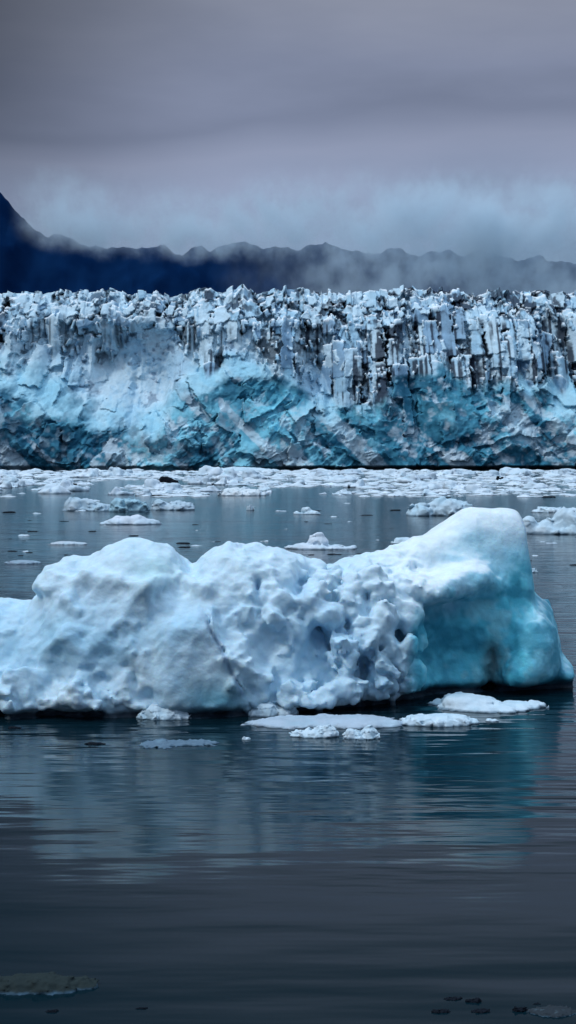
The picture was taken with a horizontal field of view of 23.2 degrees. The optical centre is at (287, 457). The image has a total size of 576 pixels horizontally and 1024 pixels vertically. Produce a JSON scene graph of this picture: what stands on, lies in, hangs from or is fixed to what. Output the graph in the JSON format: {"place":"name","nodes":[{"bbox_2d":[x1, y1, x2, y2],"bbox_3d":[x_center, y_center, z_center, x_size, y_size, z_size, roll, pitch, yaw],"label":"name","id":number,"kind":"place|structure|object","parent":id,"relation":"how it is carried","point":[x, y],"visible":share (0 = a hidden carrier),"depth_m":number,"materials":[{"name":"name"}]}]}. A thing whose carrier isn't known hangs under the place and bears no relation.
{"place":"outdoors","nodes":[
{"label":"outdoors","id":0,"kind":"place"},
{"bbox_2d":[0,470,575,1023],"bbox_3d":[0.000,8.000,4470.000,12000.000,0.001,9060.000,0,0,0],"label":"water","id":1,"kind":"structure","parent":0,"point":[408,874],"depth_m":29.10,"materials":[{"name":"blue liquid"}]},
{"bbox_2d":[0,481,12,487],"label":"brash ice","id":2,"kind":"structure","parent":1,"relation":"on","point":[6,484],"depth_m":365.51,"materials":[{"name":"white ice"}]},
{"bbox_2d":[0,476,18,483],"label":"brash ice","id":3,"kind":"structure","parent":1,"relation":"on","point":[14,479],"depth_m":424.78,"materials":[{"name":"white ice"}]},
{"bbox_2d":[0,470,19,476],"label":"brash ice","id":4,"kind":"structure","parent":1,"relation":"on","point":[5,473],"depth_m":568.82,"materials":[{"name":"white ice"}]},
{"bbox_2d":[8,726,20,728],"bbox_3d":[-8.066,7.994,41.357,0.429,0.117,0.142,0,0,0],"label":"ice chunk","id":5,"kind":"object","parent":1,"relation":"on","point":[12,727],"visible":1,"depth_m":41.32,"materials":[{"name":"black ice"}]},
{"bbox_2d":[11,480,25,485],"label":"brash ice","id":6,"kind":"structure","parent":1,"relation":"on","point":[20,483],"depth_m":390.23,"materials":[{"name":"white ice"}]},
{"bbox_2d":[5,475,33,480],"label":"brash ice","id":7,"kind":"structure","parent":1,"relation":"on","point":[7,476],"depth_m":467.97,"materials":[{"name":"white ice"}]},
{"bbox_2d":[5,560,40,563],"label":"growler","id":8,"kind":"object","parent":1,"relation":"on","point":[22,562],"visible":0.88,"depth_m":105.49,"materials":[{"name":"white ice"}]},
{"bbox_2d":[0,972,98,995],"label":"ice floe","id":9,"kind":"object","parent":1,"relation":"on","point":[46,983],"visible":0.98,"depth_m":21.00,"materials":[{"name":"grey ice"}]},
{"bbox_2d":[43,479,57,482],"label":"brash ice","id":10,"kind":"structure","parent":1,"relation":"on","point":[53,480],"depth_m":448.66,"materials":[{"name":"white ice"}]},
{"bbox_2d":[45,1009,58,1012],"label":"black ice","id":11,"kind":"structure","parent":1,"relation":"on","point":[52,1011],"depth_m":20.19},
{"bbox_2d":[37,483,70,493],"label":"brash ice","id":12,"kind":"structure","parent":1,"relation":"on","point":[47,488],"depth_m":308.84,"materials":[{"name":"white ice"}]},
{"bbox_2d":[55,480,77,485],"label":"brash ice","id":13,"kind":"structure","parent":1,"relation":"on","point":[57,484],"depth_m":346.27,"materials":[{"name":"white ice"}]},
{"bbox_2d":[48,541,86,544],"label":"growler","id":14,"kind":"object","parent":1,"relation":"on","point":[68,543],"visible":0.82,"depth_m":128.57,"materials":[{"name":"white ice"}]},
{"bbox_2d":[60,480,88,490],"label":"brash ice","id":15,"kind":"structure","parent":1,"relation":"on","point":[67,485],"depth_m":332.44,"materials":[{"name":"white ice"}]},
{"bbox_2d":[70,468,98,477],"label":"brash ice","id":16,"kind":"structure","parent":1,"relation":"on","point":[90,472],"depth_m":559.28,"materials":[{"name":"white ice"}]},
{"bbox_2d":[77,482,93,484],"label":"brash ice","id":17,"kind":"structure","parent":1,"relation":"on","point":[87,483],"depth_m":409.73,"materials":[{"name":"white ice"}]},
{"bbox_2d":[62,497,109,510],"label":"growler","id":18,"kind":"object","parent":1,"relation":"on","point":[76,504],"visible":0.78,"depth_m":209.68,"materials":[{"name":"white ice"}]},
{"bbox_2d":[84,742,104,744],"bbox_3d":[-5.379,7.998,39.082,0.619,0.118,0.213,0,0,0],"label":"ice floe","id":19,"kind":"object","parent":1,"relation":"on","point":[94,743],"visible":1,"depth_m":39.03,"materials":[{"name":"black ice"}]},
{"bbox_2d":[101,467,134,476],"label":"brash ice","id":20,"kind":"structure","parent":1,"relation":"on","point":[114,471],"depth_m":574.83,"materials":[{"name":"white ice"}]},
{"bbox_2d":[107,487,133,494],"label":"brash ice","id":21,"kind":"structure","parent":1,"relation":"on","point":[116,491],"depth_m":300.28,"materials":[{"name":"white ice"}]},
{"bbox_2d":[109,497,149,511],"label":"growler","id":22,"kind":"object","parent":1,"relation":"on","point":[124,505],"visible":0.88,"depth_m":206.35,"materials":[{"name":"blue ice"}]},
{"bbox_2d":[100,514,161,524],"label":"growler","id":23,"kind":"object","parent":1,"relation":"on","point":[137,519],"visible":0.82,"depth_m":167.08,"materials":[{"name":"white ice"}]},
{"bbox_2d":[131,472,154,475],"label":"brash ice","id":24,"kind":"structure","parent":1,"relation":"on","point":[142,473],"depth_m":587.69,"materials":[{"name":"white ice"}]},
{"bbox_2d":[135,489,151,495],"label":"brash ice","id":25,"kind":"structure","parent":1,"relation":"on","point":[146,492],"depth_m":292.49,"materials":[{"name":"white ice"}]},
{"bbox_2d":[144,478,167,487],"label":"brash ice","id":26,"kind":"structure","parent":1,"relation":"on","point":[153,483],"depth_m":356.22,"materials":[{"name":"white ice"}]},
{"bbox_2d":[155,488,171,493],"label":"brash ice","id":27,"kind":"structure","parent":1,"relation":"on","point":[166,490],"depth_m":308.04,"materials":[{"name":"white ice"}]},
{"bbox_2d":[136,703,191,719],"bbox_3d":[-3.791,7.798,43.020,1.752,0.611,0.863,0,0,0],"label":"ice chunk","id":28,"kind":"object","parent":1,"relation":"on","point":[152,711],"visible":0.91,"depth_m":42.78,"materials":[{"name":"white ice"}]},
{"bbox_2d":[157,476,177,481],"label":"black ice","id":29,"kind":"structure","parent":1,"relation":"on","point":[165,479],"depth_m":452.25,"materials":[{"name":"black ice"}]},
{"bbox_2d":[158,483,182,490],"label":"brash ice","id":30,"kind":"structure","parent":1,"relation":"on","point":[174,486],"depth_m":335.56,"materials":[{"name":"white ice"}]},
{"bbox_2d":[151,499,194,509],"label":"growler","id":31,"kind":"object","parent":1,"relation":"on","point":[158,504],"visible":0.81,"depth_m":212.71,"materials":[{"name":"white ice"}]},
{"bbox_2d":[138,738,218,748],"bbox_3d":[-3.178,8.002,39.051,2.523,0.215,1.322,0,0,0],"label":"ice floe","id":32,"kind":"object","parent":1,"relation":"on","point":[163,743],"visible":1,"depth_m":38.94,"materials":[{"name":"grey ice"}]},
{"bbox_2d":[178,490,190,492],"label":"brash ice","id":33,"kind":"structure","parent":1,"relation":"on","point":[185,491],"depth_m":318.03,"materials":[{"name":"white ice"}]},
{"bbox_2d":[183,476,196,479],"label":"brash ice","id":34,"kind":"structure","parent":1,"relation":"on","point":[188,477],"depth_m":492.91,"materials":[{"name":"white ice"}]},
{"bbox_2d":[188,477,210,483],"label":"brash ice","id":35,"kind":"structure","parent":1,"relation":"on","point":[204,480],"depth_m":420.08,"materials":[{"name":"white ice"}]},
{"bbox_2d":[196,474,211,478],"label":"brash ice","id":36,"kind":"structure","parent":1,"relation":"on","point":[200,477],"depth_m":501.30,"materials":[{"name":"white ice"}]},
{"bbox_2d":[194,485,222,491],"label":"brash ice","id":37,"kind":"structure","parent":1,"relation":"on","point":[212,488],"depth_m":328.36,"materials":[{"name":"white ice"}]},
{"bbox_2d":[194,465,223,475],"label":"brash ice","id":38,"kind":"structure","parent":1,"relation":"on","point":[205,470],"depth_m":610.67,"materials":[{"name":"white ice"}]},
{"bbox_2d":[206,478,226,484],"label":"brash ice","id":39,"kind":"structure","parent":1,"relation":"on","point":[222,481],"depth_m":406.79,"materials":[{"name":"white ice"}]},
{"bbox_2d":[209,468,237,479],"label":"brash ice","id":40,"kind":"structure","parent":1,"relation":"on","point":[231,473],"depth_m":492.77,"materials":[{"name":"white ice"}]},
{"bbox_2d":[220,475,242,481],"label":"brash ice","id":41,"kind":"structure","parent":1,"relation":"on","point":[235,478],"depth_m":459.64,"materials":[{"name":"white ice"}]},
{"bbox_2d":[225,482,253,485],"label":"brash ice","id":42,"kind":"structure","parent":1,"relation":"on","point":[234,484],"depth_m":398.26,"materials":[{"name":"white ice"}]},
{"bbox_2d":[217,488,265,495],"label":"growler","id":43,"kind":"object","parent":1,"relation":"on","point":[238,492],"visible":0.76,"depth_m":292.47,"materials":[{"name":"white ice"}]},
{"bbox_2d":[246,505,253,509],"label":"growler","id":44,"kind":"object","parent":1,"relation":"on","point":[250,507],"visible":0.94,"depth_m":212.24,"materials":[{"name":"white ice"}]},
{"bbox_2d":[222,467,279,471],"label":"growler","id":45,"kind":"object","parent":1,"relation":"on","point":[245,468],"visible":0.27,"depth_m":781.65,"materials":[{"name":"white ice"}]},
{"bbox_2d":[239,469,268,478],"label":"brash ice","id":46,"kind":"structure","parent":1,"relation":"on","point":[252,473],"depth_m":513.53,"materials":[{"name":"white ice"}]},
{"bbox_2d":[257,487,270,490],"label":"brash ice","id":47,"kind":"structure","parent":1,"relation":"on","point":[264,488],"depth_m":333.30,"materials":[{"name":"white ice"}]},
{"bbox_2d":[248,702,298,716],"bbox_3d":[-0.541,7.846,43.558,1.752,0.529,0.819,0,0,0],"label":"ice chunk","id":48,"kind":"object","parent":1,"relation":"on","point":[269,709],"visible":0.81,"depth_m":43.27,"materials":[{"name":"white ice"}]},
{"bbox_2d":[268,482,279,485],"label":"brash ice","id":49,"kind":"structure","parent":1,"relation":"on","point":[273,484],"depth_m":391.27,"materials":[{"name":"white ice"}]},
{"bbox_2d":[0,507,574,719],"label":"iceberg","id":50,"kind":"object","parent":1,"relation":"on","point":[136,626],"visible":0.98,"depth_m":44.53,"materials":[{"name":"white ice"}]},
{"bbox_2d":[0,284,575,469],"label":"glacier","id":51,"kind":"object","parent":1,"relation":"in","point":[401,377],"visible":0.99,"depth_m":897.87,"materials":[{"name":"blue ice"}]},
{"bbox_2d":[0,468,575,496],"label":"brash ice field","id":52,"kind":"structure","parent":1,"relation":"on","point":[312,480],"depth_m":475.47,"materials":[{"name":"white ice"}]},
{"bbox_2d":[291,480,305,484],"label":"brash ice","id":53,"kind":"structure","parent":1,"relation":"on","point":[301,482],"depth_m":409.46,"materials":[{"name":"white ice"}]},
{"bbox_2d":[293,507,320,513],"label":"growler","id":54,"kind":"object","parent":1,"relation":"on","point":[306,510],"visible":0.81,"depth_m":197.60,"materials":[{"name":"white ice"}]},
{"bbox_2d":[289,724,338,737],"bbox_3d":[0.746,7.860,40.250,1.451,0.432,0.758,0,0,0],"label":"ice chunk","id":55,"kind":"object","parent":1,"relation":"on","point":[326,731],"visible":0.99,"depth_m":40.07,"materials":[{"name":"white ice"}]},
{"bbox_2d":[284,532,356,549],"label":"growler","id":56,"kind":"object","parent":1,"relation":"on","point":[318,541],"visible":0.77,"depth_m":122.38,"materials":[{"name":"white ice"}]},
{"bbox_2d":[240,713,402,729],"bbox_3d":[1.113,7.995,42.169,5.074,0.410,2.025,0,0,0],"label":"ice floe","id":57,"kind":"object","parent":1,"relation":"on","point":[346,721],"visible":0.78,"depth_m":41.72,"materials":[{"name":"white ice"}]},
{"bbox_2d":[310,469,333,472],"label":"brash ice","id":58,"kind":"structure","parent":1,"relation":"on","point":[315,470],"depth_m":678.47,"materials":[{"name":"white ice"}]},
{"bbox_2d":[313,470,334,476],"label":"brash ice","id":59,"kind":"structure","parent":1,"relation":"on","point":[318,473],"depth_m":568.09,"materials":[{"name":"white ice"}]},
{"bbox_2d":[328,471,340,474],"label":"brash ice","id":60,"kind":"structure","parent":1,"relation":"on","point":[334,472],"depth_m":657.59,"materials":[{"name":"white ice"}]},
{"bbox_2d":[324,475,357,480],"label":"brash ice","id":61,"kind":"structure","parent":1,"relation":"on","point":[337,477],"depth_m":481.58,"materials":[{"name":"white ice"}]},
{"bbox_2d":[332,489,351,494],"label":"brash ice","id":62,"kind":"structure","parent":1,"relation":"on","point":[344,492],"depth_m":300.21,"materials":[{"name":"white ice"}]},
{"bbox_2d":[339,469,363,474],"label":"brash ice","id":63,"kind":"structure","parent":1,"relation":"on","point":[353,471],"depth_m":661.62,"materials":[{"name":"white ice"}]},
{"bbox_2d":[343,479,364,487],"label":"brash ice","id":64,"kind":"structure","parent":1,"relation":"on","point":[359,482],"depth_m":372.27,"materials":[{"name":"white ice"}]},
{"bbox_2d":[342,725,379,739],"bbox_3d":[2.053,7.851,39.984,1.143,0.446,0.580,0,0,0],"label":"ice chunk","id":65,"kind":"object","parent":1,"relation":"on","point":[368,732],"visible":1,"depth_m":39.87,"materials":[{"name":"white ice"}]},
{"bbox_2d":[375,484,395,487],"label":"brash ice","id":66,"kind":"structure","parent":1,"relation":"on","point":[389,486],"depth_m":368.99,"materials":[{"name":"white ice"}]},
{"bbox_2d":[383,469,397,475],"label":"brash ice","id":67,"kind":"structure","parent":1,"relation":"on","point":[389,472],"depth_m":614.35,"materials":[{"name":"white ice"}]},
{"bbox_2d":[389,471,405,476],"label":"brash ice","id":68,"kind":"structure","parent":1,"relation":"on","point":[401,473],"depth_m":569.87,"materials":[{"name":"white ice"}]},
{"bbox_2d":[391,537,408,543],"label":"growler","id":69,"kind":"object","parent":1,"relation":"on","point":[398,540],"visible":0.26,"depth_m":129.93,"materials":[{"name":"white ice"}]},
{"bbox_2d":[389,474,420,482],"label":"brash ice","id":70,"kind":"structure","parent":1,"relation":"on","point":[409,478],"depth_m":444.57,"materials":[{"name":"white ice"}]},
{"bbox_2d":[408,480,426,484],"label":"brash ice","id":71,"kind":"structure","parent":1,"relation":"on","point":[414,482],"depth_m":416.90,"materials":[{"name":"white ice"}]},
{"bbox_2d":[417,473,437,479],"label":"brash ice","id":72,"kind":"structure","parent":1,"relation":"on","point":[430,476],"depth_m":508.81,"materials":[{"name":"white ice"}]},
{"bbox_2d":[413,482,442,489],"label":"brash ice","id":73,"kind":"structure","parent":1,"relation":"on","point":[424,485],"depth_m":344.85,"materials":[{"name":"white ice"}]},
{"bbox_2d":[422,489,447,495],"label":"brash ice","id":74,"kind":"structure","parent":1,"relation":"on","point":[427,492],"depth_m":297.07,"materials":[{"name":"white ice"}]},
{"bbox_2d":[429,478,448,480],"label":"brash ice","id":75,"kind":"structure","parent":1,"relation":"on","point":[442,479],"depth_m":478.97,"materials":[{"name":"white ice"}]},
{"bbox_2d":[400,713,478,726],"bbox_3d":[4.568,7.905,42.082,2.384,0.435,1.092,0,0,0],"label":"ice floe","id":76,"kind":"object","parent":1,"relation":"on","point":[440,720],"visible":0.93,"depth_m":41.81,"materials":[{"name":"white ice"}]},
{"bbox_2d":[406,497,472,515],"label":"growler","id":77,"kind":"object","parent":1,"relation":"on","point":[442,506],"visible":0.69,"depth_m":192.27,"materials":[{"name":"white ice"}]},
{"bbox_2d":[431,1009,450,1012],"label":"black ice","id":78,"kind":"structure","parent":1,"relation":"on","point":[440,1011],"depth_m":20.18,"materials":[{"name":"black ice"}]},
{"bbox_2d":[437,470,452,474],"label":"brash ice","id":79,"kind":"structure","parent":1,"relation":"on","point":[444,472],"depth_m":635.84,"materials":[{"name":"white ice"}]},
{"bbox_2d":[444,996,461,1000],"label":"black ice","id":80,"kind":"structure","parent":1,"relation":"on","point":[453,998],"depth_m":20.66,"materials":[{"name":"black ice"}]},
{"bbox_2d":[442,480,465,488],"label":"brash ice","id":81,"kind":"structure","parent":1,"relation":"on","point":[451,483],"depth_m":357.70,"materials":[{"name":"white ice"}]},
{"bbox_2d":[446,485,463,488],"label":"brash ice","id":82,"kind":"structure","parent":1,"relation":"on","point":[449,487],"depth_m":354.04,"materials":[{"name":"white ice"}]},
{"bbox_2d":[451,469,475,474],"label":"brash ice","id":83,"kind":"structure","parent":1,"relation":"on","point":[457,471],"depth_m":644.05,"materials":[{"name":"white ice"}]},
{"bbox_2d":[465,997,481,1002],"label":"black ice","id":84,"kind":"structure","parent":1,"relation":"on","point":[476,1000],"depth_m":20.56,"materials":[{"name":"black ice"}]},
{"bbox_2d":[466,484,493,492],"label":"brash ice","id":85,"kind":"structure","parent":1,"relation":"on","point":[472,488],"depth_m":314.82,"materials":[{"name":"white ice"}]},
{"bbox_2d":[471,1008,489,1013],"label":"black ice","id":86,"kind":"structure","parent":1,"relation":"on","point":[481,1010],"depth_m":20.19,"materials":[{"name":"black ice"}]},
{"bbox_2d":[474,477,489,480],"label":"brash ice","id":87,"kind":"structure","parent":1,"relation":"on","point":[479,479],"depth_m":470.50,"materials":[{"name":"white ice"}]},
{"bbox_2d":[478,482,496,487],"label":"brash ice","id":88,"kind":"structure","parent":1,"relation":"on","point":[483,484],"depth_m":372.42,"materials":[{"name":"white ice"}]},
{"bbox_2d":[428,692,548,713],"bbox_3d":[6.428,7.882,44.899,3.858,0.614,2.283,0,0,0],"label":"ice floe","id":89,"kind":"object","parent":1,"relation":"on","point":[464,702],"visible":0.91,"depth_m":44.38,"materials":[{"name":"white ice"}]},
{"bbox_2d":[479,470,500,476],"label":"brash ice","id":90,"kind":"structure","parent":1,"relation":"on","point":[490,473],"depth_m":551.69,"materials":[{"name":"white ice"}]},
{"bbox_2d":[485,718,497,721],"bbox_3d":[6.159,7.988,42.511,0.478,0.133,0.224,0,0,0],"label":"ice chunk","id":91,"kind":"object","parent":1,"relation":"on","point":[490,720],"visible":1,"depth_m":42.43,"materials":[{"name":"white ice"}]},
{"bbox_2d":[499,467,519,473],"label":"brash ice","id":92,"kind":"structure","parent":1,"relation":"on","point":[504,470],"depth_m":679.35,"materials":[{"name":"white ice"}]},
{"bbox_2d":[501,476,520,480],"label":"brash ice","id":93,"kind":"structure","parent":1,"relation":"on","point":[515,478],"depth_m":477.19,"materials":[{"name":"white ice"}]},
{"bbox_2d":[505,469,534,475],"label":"brash ice","id":94,"kind":"structure","parent":1,"relation":"on","point":[525,472],"depth_m":613.18,"materials":[{"name":"white ice"}]},
{"bbox_2d":[512,1006,528,1011],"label":"black ice","id":95,"kind":"structure","parent":1,"relation":"on","point":[519,1009],"depth_m":20.23,"materials":[{"name":"black ice"}]},
{"bbox_2d":[518,479,534,481],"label":"brash ice","id":96,"kind":"structure","parent":1,"relation":"on","point":[526,480],"depth_m":459.84,"materials":[{"name":"white ice"}]},
{"bbox_2d":[521,476,536,480],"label":"brash ice","id":97,"kind":"structure","parent":1,"relation":"on","point":[525,477],"depth_m":474.15,"materials":[{"name":"white ice"}]},
{"bbox_2d":[522,482,548,488],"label":"brash ice","id":98,"kind":"structure","parent":1,"relation":"on","point":[531,485],"depth_m":355.88,"materials":[{"name":"white ice"}]},
{"bbox_2d":[531,506,561,512],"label":"growler","id":99,"kind":"object","parent":1,"relation":"on","point":[546,510],"visible":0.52,"depth_m":203.42,"materials":[{"name":"white ice"}]},
{"bbox_2d":[523,507,575,534],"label":"growler","id":100,"kind":"object","parent":1,"relation":"on","point":[562,521],"visible":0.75,"depth_m":146.57,"materials":[{"name":"white ice"}]},
{"bbox_2d":[527,1005,575,1017],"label":"ice floe","id":101,"kind":"object","parent":1,"relation":"on","point":[552,1011],"visible":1,"depth_m":20.13,"materials":[{"name":"grey ice"}]},
{"bbox_2d":[557,468,575,475],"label":"brash ice","id":102,"kind":"structure","parent":1,"relation":"on","point":[564,471],"depth_m":625.36,"materials":[{"name":"white ice"}]},
{"bbox_2d":[563,478,575,482],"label":"brash ice","id":103,"kind":"structure","parent":1,"relation":"on","point":[571,481],"depth_m":432.23,"materials":[{"name":"white ice"}]},
{"bbox_2d":[0,193,575,296],"bbox_3d":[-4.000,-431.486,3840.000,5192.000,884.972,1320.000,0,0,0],"label":"mountains","id":104,"kind":"structure","parent":0,"point":[32,260],"depth_m":3533.75,"materials":[{"name":"blue stone"}]},
{"bbox_2d":[0,0,575,263],"label":"sky","id":105,"kind":"structure","parent":0,"point":[417,127],"materials":[{"name":"grey"}]}
]}

